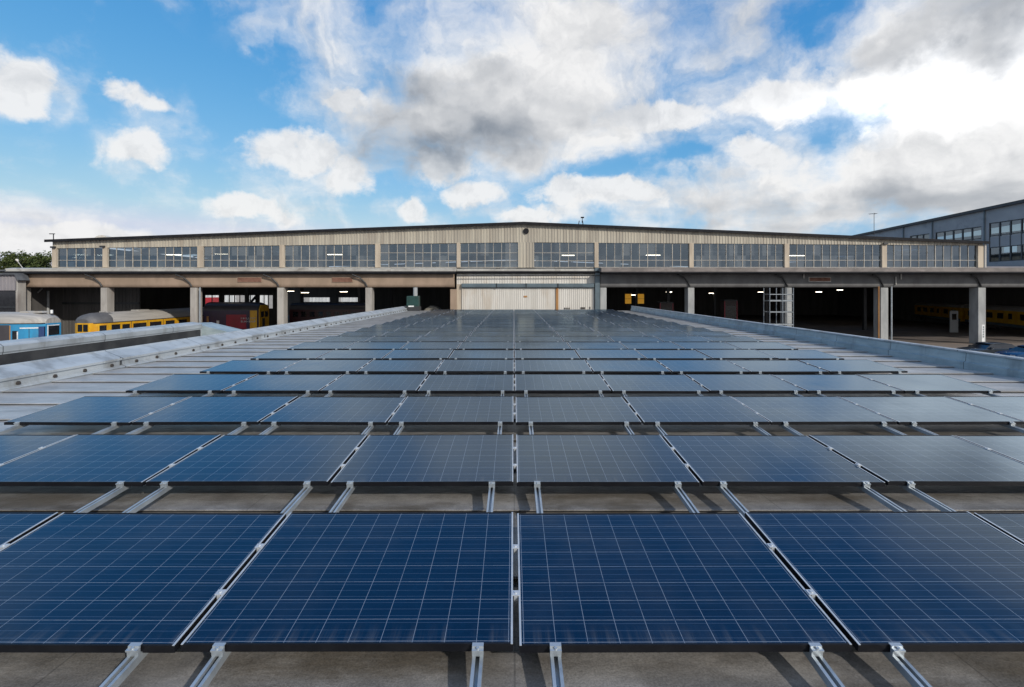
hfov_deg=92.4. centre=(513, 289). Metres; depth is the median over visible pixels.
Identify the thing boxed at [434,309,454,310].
solar panel
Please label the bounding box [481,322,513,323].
solar panel
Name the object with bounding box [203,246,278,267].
window
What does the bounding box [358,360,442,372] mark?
solar panel
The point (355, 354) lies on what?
solar panel
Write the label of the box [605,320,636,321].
solar panel
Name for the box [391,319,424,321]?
solar panel
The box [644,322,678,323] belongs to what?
solar panel
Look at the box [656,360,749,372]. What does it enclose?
solar panel
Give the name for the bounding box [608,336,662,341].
solar panel
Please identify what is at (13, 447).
solar panel
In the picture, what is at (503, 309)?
solar panel
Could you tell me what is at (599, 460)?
solar panel
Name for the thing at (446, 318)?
solar panel
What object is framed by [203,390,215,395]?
mounting rail
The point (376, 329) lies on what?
solar panel
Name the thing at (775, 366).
solar panel
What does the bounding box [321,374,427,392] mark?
solar panel
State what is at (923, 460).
solar panel
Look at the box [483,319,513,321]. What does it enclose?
solar panel
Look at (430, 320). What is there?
solar panel
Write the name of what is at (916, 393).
mounting rail
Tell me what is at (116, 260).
window
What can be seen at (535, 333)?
solar panel
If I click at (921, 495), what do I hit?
mounting rail
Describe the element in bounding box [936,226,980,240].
window
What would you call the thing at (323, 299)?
pale shed
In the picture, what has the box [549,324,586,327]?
solar panel
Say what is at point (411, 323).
solar panel
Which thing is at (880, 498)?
mounting rail
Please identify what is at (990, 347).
parked car
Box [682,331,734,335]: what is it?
solar panel
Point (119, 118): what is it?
sky
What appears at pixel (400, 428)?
mounting rail
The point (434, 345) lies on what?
solar panel
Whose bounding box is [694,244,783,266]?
window
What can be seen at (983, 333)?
column sign
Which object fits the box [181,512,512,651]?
solar panel
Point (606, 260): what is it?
window
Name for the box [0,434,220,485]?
solar panel
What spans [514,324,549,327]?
solar panel
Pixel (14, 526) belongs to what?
solar panel
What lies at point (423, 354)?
solar panel
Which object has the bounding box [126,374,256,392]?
solar panel
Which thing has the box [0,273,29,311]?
grey shed
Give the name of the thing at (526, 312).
solar panel
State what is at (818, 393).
mounting rail
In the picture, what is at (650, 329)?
solar panel
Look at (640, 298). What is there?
yellow board
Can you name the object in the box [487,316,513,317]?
solar panel
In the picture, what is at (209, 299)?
red panel truck
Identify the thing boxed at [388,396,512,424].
solar panel
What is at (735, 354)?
solar panel
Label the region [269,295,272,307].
door
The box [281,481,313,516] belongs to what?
mounting rail
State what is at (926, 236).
window
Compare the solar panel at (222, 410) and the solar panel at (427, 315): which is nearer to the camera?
the solar panel at (222, 410)
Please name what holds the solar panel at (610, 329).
on the flat roofed building at (36, 374)
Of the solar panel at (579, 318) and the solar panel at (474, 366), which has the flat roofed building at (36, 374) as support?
the solar panel at (579, 318)
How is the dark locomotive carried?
on the railway depot
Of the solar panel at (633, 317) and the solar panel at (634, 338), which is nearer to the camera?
the solar panel at (634, 338)
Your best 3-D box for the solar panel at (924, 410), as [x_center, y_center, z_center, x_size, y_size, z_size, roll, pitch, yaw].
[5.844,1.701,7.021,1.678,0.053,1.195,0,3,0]
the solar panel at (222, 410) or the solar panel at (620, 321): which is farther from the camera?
the solar panel at (620, 321)
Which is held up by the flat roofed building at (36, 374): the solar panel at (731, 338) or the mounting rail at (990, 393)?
the mounting rail at (990, 393)
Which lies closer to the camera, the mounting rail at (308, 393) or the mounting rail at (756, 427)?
the mounting rail at (756, 427)
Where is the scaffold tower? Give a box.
[763,288,793,326]
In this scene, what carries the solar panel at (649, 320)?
on the flat roofed building at (36, 374)
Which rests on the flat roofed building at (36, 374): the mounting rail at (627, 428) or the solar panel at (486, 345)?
the mounting rail at (627, 428)
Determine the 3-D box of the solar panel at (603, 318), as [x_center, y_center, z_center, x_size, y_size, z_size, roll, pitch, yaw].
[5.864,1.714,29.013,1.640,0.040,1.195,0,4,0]
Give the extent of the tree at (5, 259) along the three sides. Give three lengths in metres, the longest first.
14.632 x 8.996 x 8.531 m
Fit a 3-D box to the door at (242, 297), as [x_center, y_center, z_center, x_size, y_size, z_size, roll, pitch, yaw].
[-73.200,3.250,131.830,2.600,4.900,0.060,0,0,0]
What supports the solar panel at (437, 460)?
on the mounting rail at (343, 498)
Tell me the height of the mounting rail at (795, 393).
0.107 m
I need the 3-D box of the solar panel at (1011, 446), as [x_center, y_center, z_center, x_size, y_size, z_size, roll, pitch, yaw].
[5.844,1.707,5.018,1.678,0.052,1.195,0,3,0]
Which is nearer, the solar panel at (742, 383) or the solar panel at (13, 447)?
the solar panel at (13, 447)
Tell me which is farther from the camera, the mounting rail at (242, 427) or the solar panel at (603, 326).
the solar panel at (603, 326)
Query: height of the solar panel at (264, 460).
0.052 m
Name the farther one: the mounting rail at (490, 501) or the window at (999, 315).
the window at (999, 315)
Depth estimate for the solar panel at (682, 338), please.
16.88 m
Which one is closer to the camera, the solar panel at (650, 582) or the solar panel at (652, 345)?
the solar panel at (650, 582)
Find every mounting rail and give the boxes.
[0,422,27,434]
[73,481,131,512]
[93,422,123,433]
[99,642,147,686]
[122,481,174,512]
[127,390,142,395]
[127,422,154,433]
[190,642,230,686]
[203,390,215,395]
[227,422,250,434]
[228,390,239,395]
[259,422,279,434]
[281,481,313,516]
[301,390,312,396]
[324,390,334,396]
[329,481,356,511]
[361,422,374,434]
[393,422,404,434]
[469,642,483,686]
[486,482,494,511]
[497,422,501,433]
[529,422,533,434]
[534,481,542,512]
[549,642,564,686]
[623,422,634,434]
[653,422,666,436]
[671,481,699,512]
[716,390,725,395]
[716,481,766,543]
[749,422,770,434]
[779,422,803,435]
[790,390,801,395]
[803,642,844,686]
[812,390,824,395]
[857,481,907,511]
[875,422,905,434]
[882,642,931,686]
[886,390,900,395]
[899,481,954,510]
[905,422,937,434]
[909,390,924,395]
[981,390,999,395]
[1001,422,1023,432]
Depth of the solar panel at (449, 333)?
19.02 m
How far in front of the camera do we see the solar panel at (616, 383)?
8.87 m
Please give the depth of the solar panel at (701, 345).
14.99 m
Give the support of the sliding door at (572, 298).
in the railway depot
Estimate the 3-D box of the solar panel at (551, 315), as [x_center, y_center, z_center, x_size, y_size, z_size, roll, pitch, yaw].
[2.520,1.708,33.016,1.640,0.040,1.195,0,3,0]
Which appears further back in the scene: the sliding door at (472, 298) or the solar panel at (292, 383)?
the sliding door at (472, 298)
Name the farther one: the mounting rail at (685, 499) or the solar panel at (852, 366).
the solar panel at (852, 366)
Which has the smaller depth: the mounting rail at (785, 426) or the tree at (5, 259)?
the mounting rail at (785, 426)
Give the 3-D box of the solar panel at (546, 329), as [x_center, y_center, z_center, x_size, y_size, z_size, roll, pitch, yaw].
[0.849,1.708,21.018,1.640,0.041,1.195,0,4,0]
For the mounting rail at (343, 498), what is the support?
on the flat roofed building at (36, 374)
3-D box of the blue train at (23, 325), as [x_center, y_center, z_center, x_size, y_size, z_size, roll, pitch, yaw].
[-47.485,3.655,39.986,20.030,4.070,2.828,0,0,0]
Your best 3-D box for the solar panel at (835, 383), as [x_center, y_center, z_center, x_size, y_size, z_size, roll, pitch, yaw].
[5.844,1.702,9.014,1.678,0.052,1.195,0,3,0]
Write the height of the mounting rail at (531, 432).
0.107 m
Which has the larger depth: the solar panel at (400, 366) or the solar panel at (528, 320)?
the solar panel at (528, 320)
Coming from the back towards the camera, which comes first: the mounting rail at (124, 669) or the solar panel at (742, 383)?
the solar panel at (742, 383)
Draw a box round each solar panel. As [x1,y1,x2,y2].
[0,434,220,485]
[0,435,73,463]
[0,512,57,544]
[0,512,285,652]
[4,396,188,424]
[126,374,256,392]
[132,396,297,424]
[146,434,366,485]
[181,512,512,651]
[200,360,300,372]
[223,374,342,392]
[250,350,331,359]
[260,397,405,424]
[279,360,371,372]
[287,342,355,349]
[315,336,373,341]
[316,350,392,359]
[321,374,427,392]
[331,434,512,486]
[337,332,386,335]
[344,342,407,349]
[354,328,398,331]
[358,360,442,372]
[365,336,419,341]
[369,324,408,327]
[382,331,428,336]
[383,322,416,324]
[383,349,452,359]
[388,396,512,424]
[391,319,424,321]
[394,327,437,331]
[401,317,429,318]
[401,342,460,349]
[405,325,443,327]
[414,314,439,315]
[414,322,448,324]
[415,336,466,341]
[418,374,513,392]
[422,319,453,321]
[426,331,471,336]
[429,317,457,319]
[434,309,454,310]
[435,327,475,331]
[436,359,513,372]
[439,314,464,315]
[441,324,478,327]
[448,322,481,324]
[449,350,513,359]
[453,320,483,321]
[457,317,485,319]
[458,342,513,349]
[464,314,488,315]
[465,336,513,341]
[470,331,513,335]
[475,327,513,330]
[478,324,513,327]
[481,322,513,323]
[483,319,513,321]
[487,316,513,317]
[489,314,513,315]
[494,309,513,310]
[512,513,851,652]
[513,360,591,372]
[513,374,610,392]
[513,397,640,424]
[513,434,698,485]
[514,309,533,310]
[514,311,535,312]
[514,314,538,315]
[514,316,540,317]
[514,319,543,321]
[514,322,546,323]
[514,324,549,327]
[514,327,553,332]
[514,332,557,336]
[515,336,562,341]
[515,342,570,349]
[515,350,579,359]
[539,314,563,315]
[540,316,566,317]
[544,319,574,321]
[546,322,579,324]
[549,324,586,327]
[552,327,592,331]
[556,331,601,336]
[561,336,612,341]
[563,314,588,315]
[566,316,592,317]
[567,342,626,349]
[570,317,597,319]
[573,309,593,310]
[574,319,605,321]
[575,349,645,359]
[579,322,613,324]
[584,325,622,327]
[586,360,670,372]
[587,314,613,315]
[591,328,632,330]
[593,309,613,310]
[593,316,620,317]
[597,317,627,319]
[598,331,645,336]
[601,311,624,312]
[601,374,708,392]
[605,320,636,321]
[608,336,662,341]
[611,322,645,324]
[612,314,638,315]
[619,316,647,317]
[619,324,659,327]
[620,342,683,349]
[624,396,769,424]
[626,318,654,319]
[629,328,671,331]
[633,319,667,321]
[636,350,711,359]
[640,331,690,335]
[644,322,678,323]
[653,324,695,327]
[654,336,713,341]
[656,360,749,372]
[663,435,884,486]
[666,327,711,330]
[672,342,740,349]
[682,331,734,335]
[686,374,805,392]
[696,349,777,359]
[701,336,763,341]
[725,342,797,349]
[727,360,828,372]
[732,396,896,424]
[745,511,1023,651]
[758,350,843,359]
[771,374,903,392]
[798,360,907,372]
[809,435,1023,485]
[839,396,1023,424]
[857,374,1000,392]
[947,396,1023,420]
[955,435,1023,462]
[974,513,1023,544]
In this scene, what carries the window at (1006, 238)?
in the grey building at (1000, 227)
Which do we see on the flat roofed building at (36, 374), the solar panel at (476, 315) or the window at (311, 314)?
the solar panel at (476, 315)
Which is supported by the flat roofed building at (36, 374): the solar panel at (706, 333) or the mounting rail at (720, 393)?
the mounting rail at (720, 393)
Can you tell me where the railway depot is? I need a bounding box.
[0,222,1023,343]
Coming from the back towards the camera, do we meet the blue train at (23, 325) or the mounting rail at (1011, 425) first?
the blue train at (23, 325)
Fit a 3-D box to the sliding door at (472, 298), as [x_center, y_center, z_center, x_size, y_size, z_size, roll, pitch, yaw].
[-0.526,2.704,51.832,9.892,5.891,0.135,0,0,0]
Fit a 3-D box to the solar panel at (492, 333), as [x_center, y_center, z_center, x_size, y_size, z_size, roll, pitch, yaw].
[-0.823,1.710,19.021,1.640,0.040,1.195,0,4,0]
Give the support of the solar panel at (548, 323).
on the flat roofed building at (36, 374)
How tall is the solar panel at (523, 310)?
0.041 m
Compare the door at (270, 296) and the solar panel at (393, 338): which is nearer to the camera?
the solar panel at (393, 338)
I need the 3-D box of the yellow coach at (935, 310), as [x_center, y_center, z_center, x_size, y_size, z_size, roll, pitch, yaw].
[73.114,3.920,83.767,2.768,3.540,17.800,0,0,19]
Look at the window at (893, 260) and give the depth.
52.10 m
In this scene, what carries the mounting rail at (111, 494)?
on the flat roofed building at (36, 374)
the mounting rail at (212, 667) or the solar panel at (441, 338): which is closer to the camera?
the mounting rail at (212, 667)
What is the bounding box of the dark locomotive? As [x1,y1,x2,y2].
[203,302,268,329]
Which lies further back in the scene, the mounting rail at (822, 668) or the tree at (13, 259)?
the tree at (13, 259)
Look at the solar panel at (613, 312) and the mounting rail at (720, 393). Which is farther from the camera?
the solar panel at (613, 312)
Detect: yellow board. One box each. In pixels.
[625,288,630,303]
[638,288,643,303]
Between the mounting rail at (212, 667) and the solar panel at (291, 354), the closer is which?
the mounting rail at (212, 667)
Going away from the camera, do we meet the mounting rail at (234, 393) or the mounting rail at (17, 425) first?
the mounting rail at (17, 425)
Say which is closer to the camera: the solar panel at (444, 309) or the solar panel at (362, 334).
the solar panel at (362, 334)
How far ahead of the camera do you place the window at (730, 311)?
60.98 m
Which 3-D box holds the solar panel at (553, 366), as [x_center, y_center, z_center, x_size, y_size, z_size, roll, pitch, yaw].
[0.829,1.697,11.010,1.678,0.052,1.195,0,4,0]
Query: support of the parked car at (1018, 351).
on the ground
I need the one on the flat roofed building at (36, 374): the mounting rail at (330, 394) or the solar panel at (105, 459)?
the mounting rail at (330, 394)
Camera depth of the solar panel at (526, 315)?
32.82 m
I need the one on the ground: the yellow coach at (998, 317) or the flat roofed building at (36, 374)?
the flat roofed building at (36, 374)
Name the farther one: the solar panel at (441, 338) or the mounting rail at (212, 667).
the solar panel at (441, 338)
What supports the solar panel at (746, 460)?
on the mounting rail at (734, 501)
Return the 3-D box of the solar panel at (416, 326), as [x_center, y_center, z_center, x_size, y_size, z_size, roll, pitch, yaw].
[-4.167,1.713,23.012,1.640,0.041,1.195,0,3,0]
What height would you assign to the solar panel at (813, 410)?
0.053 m
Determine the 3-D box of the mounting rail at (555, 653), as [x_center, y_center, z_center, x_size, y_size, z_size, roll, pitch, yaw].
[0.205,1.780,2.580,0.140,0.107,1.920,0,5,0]
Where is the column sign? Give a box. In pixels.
[982,325,984,341]
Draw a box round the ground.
[918,343,1023,347]
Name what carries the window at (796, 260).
in the railway depot
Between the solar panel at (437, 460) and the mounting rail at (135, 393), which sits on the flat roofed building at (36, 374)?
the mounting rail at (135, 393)
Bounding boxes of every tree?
[0,251,25,272]
[0,253,35,268]
[12,250,51,267]
[25,250,51,267]
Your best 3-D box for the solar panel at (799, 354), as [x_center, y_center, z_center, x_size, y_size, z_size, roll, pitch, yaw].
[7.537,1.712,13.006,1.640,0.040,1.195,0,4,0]
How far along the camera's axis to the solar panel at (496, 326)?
22.88 m
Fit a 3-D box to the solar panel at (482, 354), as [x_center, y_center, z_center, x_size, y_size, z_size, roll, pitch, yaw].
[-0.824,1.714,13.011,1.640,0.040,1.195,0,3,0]
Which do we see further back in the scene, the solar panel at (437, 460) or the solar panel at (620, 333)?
the solar panel at (620, 333)
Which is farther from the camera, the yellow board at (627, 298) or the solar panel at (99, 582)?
the yellow board at (627, 298)
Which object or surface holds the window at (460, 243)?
in the railway depot
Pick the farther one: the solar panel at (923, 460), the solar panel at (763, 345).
the solar panel at (763, 345)
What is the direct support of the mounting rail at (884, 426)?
on the flat roofed building at (36, 374)
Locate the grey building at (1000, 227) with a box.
[849,199,1023,266]
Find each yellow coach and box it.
[915,302,968,325]
[965,305,1023,329]
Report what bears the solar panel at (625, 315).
on the flat roofed building at (36, 374)
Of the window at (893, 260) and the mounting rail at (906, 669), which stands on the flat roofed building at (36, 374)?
the mounting rail at (906, 669)
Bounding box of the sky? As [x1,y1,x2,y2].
[0,0,1023,266]
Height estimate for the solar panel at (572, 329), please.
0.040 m
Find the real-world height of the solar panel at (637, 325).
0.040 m
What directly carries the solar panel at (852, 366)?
on the rail
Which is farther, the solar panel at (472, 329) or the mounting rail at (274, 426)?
the solar panel at (472, 329)
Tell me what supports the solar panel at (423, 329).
on the flat roofed building at (36, 374)
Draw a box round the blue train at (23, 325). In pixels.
[0,310,60,340]
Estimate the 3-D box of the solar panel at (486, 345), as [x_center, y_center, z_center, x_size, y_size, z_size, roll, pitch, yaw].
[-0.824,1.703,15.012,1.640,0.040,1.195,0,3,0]
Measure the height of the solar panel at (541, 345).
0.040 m
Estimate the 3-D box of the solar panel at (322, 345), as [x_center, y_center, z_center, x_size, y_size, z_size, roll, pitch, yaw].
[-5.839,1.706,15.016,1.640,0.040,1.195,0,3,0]
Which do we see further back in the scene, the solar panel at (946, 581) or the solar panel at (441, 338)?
the solar panel at (441, 338)
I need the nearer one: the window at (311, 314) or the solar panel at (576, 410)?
the solar panel at (576, 410)
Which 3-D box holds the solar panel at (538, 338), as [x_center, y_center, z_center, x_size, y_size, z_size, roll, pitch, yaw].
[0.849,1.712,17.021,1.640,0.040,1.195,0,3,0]
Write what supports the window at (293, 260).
in the railway depot
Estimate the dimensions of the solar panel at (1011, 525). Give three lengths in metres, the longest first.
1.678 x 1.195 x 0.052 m
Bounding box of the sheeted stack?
[424,305,440,310]
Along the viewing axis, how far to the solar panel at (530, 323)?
24.92 m
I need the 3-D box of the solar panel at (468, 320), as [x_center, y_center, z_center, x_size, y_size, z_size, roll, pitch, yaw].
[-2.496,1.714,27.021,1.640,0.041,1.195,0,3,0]
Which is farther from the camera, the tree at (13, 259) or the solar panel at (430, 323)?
the tree at (13, 259)
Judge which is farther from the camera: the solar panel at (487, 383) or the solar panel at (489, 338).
the solar panel at (489, 338)
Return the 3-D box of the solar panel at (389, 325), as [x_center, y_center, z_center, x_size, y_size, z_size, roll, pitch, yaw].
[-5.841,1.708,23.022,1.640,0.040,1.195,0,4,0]
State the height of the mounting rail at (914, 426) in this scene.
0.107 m
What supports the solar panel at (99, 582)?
on the mounting rail at (124, 669)
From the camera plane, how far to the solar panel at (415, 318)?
29.11 m
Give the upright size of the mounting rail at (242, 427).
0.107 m
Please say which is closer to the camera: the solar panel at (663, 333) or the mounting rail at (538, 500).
the mounting rail at (538, 500)
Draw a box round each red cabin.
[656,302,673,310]
[719,300,737,318]
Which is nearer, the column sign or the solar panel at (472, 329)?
the solar panel at (472, 329)
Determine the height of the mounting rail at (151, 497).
0.107 m
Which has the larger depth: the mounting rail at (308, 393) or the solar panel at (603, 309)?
the solar panel at (603, 309)
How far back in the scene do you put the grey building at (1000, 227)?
61.14 m
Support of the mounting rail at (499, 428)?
on the flat roofed building at (36, 374)
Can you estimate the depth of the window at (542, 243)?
52.06 m
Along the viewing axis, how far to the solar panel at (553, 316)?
30.93 m
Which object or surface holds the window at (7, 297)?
in the grey shed at (12, 292)
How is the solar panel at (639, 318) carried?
on the flat roofed building at (36, 374)
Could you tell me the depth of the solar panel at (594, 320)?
27.15 m
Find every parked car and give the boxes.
[956,342,1015,352]
[994,345,1023,356]
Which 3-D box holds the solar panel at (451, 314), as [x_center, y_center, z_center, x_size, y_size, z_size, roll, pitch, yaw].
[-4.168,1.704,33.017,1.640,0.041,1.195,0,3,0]
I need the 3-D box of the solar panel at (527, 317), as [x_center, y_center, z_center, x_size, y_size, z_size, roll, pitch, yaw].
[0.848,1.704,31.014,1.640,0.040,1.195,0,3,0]
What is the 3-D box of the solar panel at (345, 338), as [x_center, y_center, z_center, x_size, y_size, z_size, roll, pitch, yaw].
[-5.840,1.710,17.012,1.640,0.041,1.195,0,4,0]
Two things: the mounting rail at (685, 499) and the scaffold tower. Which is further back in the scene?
the scaffold tower
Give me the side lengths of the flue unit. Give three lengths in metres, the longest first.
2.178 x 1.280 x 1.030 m
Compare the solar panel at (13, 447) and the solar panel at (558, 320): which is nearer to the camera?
the solar panel at (13, 447)
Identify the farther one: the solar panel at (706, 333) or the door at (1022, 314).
the door at (1022, 314)
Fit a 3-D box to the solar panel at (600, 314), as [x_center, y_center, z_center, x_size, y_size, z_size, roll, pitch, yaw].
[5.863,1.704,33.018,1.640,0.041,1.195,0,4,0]
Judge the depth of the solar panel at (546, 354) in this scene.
12.80 m
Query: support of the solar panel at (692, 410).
on the mounting rail at (660, 430)
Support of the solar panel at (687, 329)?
on the flat roofed building at (36, 374)
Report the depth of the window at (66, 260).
52.06 m
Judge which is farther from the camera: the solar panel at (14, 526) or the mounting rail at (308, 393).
the mounting rail at (308, 393)
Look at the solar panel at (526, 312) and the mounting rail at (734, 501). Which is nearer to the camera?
the mounting rail at (734, 501)
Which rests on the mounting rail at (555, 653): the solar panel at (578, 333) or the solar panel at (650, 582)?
the solar panel at (650, 582)
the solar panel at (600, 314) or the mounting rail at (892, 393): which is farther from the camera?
the solar panel at (600, 314)
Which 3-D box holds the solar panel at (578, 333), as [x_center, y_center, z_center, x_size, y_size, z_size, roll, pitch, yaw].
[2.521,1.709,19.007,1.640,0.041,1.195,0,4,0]
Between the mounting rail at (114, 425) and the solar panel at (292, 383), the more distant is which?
the solar panel at (292, 383)
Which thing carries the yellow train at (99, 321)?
on the railway depot
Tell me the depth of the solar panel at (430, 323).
24.88 m
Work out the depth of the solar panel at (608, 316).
31.23 m
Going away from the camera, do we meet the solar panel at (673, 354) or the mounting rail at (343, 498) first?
the mounting rail at (343, 498)
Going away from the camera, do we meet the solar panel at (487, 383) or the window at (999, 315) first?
the solar panel at (487, 383)
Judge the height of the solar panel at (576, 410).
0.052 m
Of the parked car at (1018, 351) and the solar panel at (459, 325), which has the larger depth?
the parked car at (1018, 351)
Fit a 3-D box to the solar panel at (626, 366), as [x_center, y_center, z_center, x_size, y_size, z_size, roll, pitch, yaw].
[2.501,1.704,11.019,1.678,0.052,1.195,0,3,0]
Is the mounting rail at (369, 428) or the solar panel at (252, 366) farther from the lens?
the solar panel at (252, 366)
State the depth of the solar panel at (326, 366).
10.89 m
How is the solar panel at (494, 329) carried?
on the flat roofed building at (36, 374)
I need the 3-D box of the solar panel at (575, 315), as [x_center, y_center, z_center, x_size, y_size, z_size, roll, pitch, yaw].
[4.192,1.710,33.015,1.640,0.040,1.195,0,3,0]
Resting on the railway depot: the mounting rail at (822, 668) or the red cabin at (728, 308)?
the red cabin at (728, 308)
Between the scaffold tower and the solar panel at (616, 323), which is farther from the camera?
the scaffold tower
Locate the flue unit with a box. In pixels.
[405,287,420,310]
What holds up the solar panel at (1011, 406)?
on the flat roofed building at (36, 374)
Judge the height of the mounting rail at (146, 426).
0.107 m
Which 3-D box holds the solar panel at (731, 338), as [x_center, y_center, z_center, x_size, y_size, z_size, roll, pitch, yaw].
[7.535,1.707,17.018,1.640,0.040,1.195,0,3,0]
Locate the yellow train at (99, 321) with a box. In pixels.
[75,307,203,333]
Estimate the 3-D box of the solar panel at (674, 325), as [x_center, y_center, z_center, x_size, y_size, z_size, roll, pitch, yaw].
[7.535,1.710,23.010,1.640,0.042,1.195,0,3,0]
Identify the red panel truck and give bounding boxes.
[205,297,226,303]
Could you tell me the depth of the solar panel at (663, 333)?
19.07 m
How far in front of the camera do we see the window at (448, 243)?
52.06 m
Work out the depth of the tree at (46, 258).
111.04 m
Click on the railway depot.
(886, 284)
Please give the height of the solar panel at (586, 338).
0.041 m
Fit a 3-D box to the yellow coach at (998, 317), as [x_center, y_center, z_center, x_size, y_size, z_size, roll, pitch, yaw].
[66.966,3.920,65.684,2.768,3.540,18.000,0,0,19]
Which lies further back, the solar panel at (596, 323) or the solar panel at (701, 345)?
the solar panel at (596, 323)
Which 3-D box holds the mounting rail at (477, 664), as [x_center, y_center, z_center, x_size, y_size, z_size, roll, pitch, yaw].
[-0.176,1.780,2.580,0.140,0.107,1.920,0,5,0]
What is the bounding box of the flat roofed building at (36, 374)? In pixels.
[0,306,1023,686]
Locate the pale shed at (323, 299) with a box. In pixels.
[205,295,357,307]
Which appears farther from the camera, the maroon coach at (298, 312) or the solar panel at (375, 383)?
the maroon coach at (298, 312)
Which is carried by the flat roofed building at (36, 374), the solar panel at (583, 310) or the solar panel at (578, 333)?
the solar panel at (583, 310)
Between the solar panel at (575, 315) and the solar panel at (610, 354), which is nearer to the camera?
the solar panel at (610, 354)
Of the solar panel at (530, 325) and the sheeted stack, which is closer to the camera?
the solar panel at (530, 325)
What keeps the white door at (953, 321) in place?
on the railway depot
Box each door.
[236,295,244,301]
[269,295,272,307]
[462,288,555,309]
[558,288,593,309]
[949,311,957,331]
[1021,313,1023,324]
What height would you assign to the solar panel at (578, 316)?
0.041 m
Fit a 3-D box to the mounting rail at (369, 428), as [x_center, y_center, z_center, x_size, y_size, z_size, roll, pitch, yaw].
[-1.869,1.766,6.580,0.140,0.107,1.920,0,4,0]
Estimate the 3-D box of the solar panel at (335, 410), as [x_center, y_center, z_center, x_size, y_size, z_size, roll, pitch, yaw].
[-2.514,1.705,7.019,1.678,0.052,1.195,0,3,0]
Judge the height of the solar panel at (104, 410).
0.040 m
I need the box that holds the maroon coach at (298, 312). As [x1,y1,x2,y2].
[289,303,364,322]
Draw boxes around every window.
[0,290,15,311]
[58,248,101,267]
[108,247,196,267]
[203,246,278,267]
[285,244,374,267]
[309,312,314,316]
[380,243,456,267]
[460,243,517,267]
[534,243,593,267]
[598,243,688,267]
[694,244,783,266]
[725,306,735,318]
[789,244,880,266]
[887,245,976,266]
[910,233,928,249]
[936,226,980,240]
[989,218,1023,261]
[997,313,1002,318]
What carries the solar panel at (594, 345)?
on the rail
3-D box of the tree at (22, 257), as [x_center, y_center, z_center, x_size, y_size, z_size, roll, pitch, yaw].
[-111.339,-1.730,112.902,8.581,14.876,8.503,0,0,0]
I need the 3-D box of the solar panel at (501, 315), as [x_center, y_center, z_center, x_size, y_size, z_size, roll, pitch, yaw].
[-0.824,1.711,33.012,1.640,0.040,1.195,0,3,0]
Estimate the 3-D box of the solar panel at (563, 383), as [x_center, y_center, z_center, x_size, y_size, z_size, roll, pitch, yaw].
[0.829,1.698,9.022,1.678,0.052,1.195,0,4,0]
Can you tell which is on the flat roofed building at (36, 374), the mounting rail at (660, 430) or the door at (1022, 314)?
the mounting rail at (660, 430)
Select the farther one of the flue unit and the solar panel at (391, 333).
the flue unit
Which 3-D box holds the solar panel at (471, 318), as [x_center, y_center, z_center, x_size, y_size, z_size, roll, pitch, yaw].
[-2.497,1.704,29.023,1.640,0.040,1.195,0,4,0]
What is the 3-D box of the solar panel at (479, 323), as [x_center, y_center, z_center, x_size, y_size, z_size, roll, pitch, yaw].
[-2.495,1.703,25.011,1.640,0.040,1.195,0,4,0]
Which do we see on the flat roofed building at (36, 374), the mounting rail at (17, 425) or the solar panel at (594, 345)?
the mounting rail at (17, 425)
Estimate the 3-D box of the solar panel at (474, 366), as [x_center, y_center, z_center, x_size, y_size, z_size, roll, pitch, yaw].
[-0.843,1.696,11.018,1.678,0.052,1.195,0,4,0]
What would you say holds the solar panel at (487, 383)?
on the rail
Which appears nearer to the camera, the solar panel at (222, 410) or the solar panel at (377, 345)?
the solar panel at (222, 410)

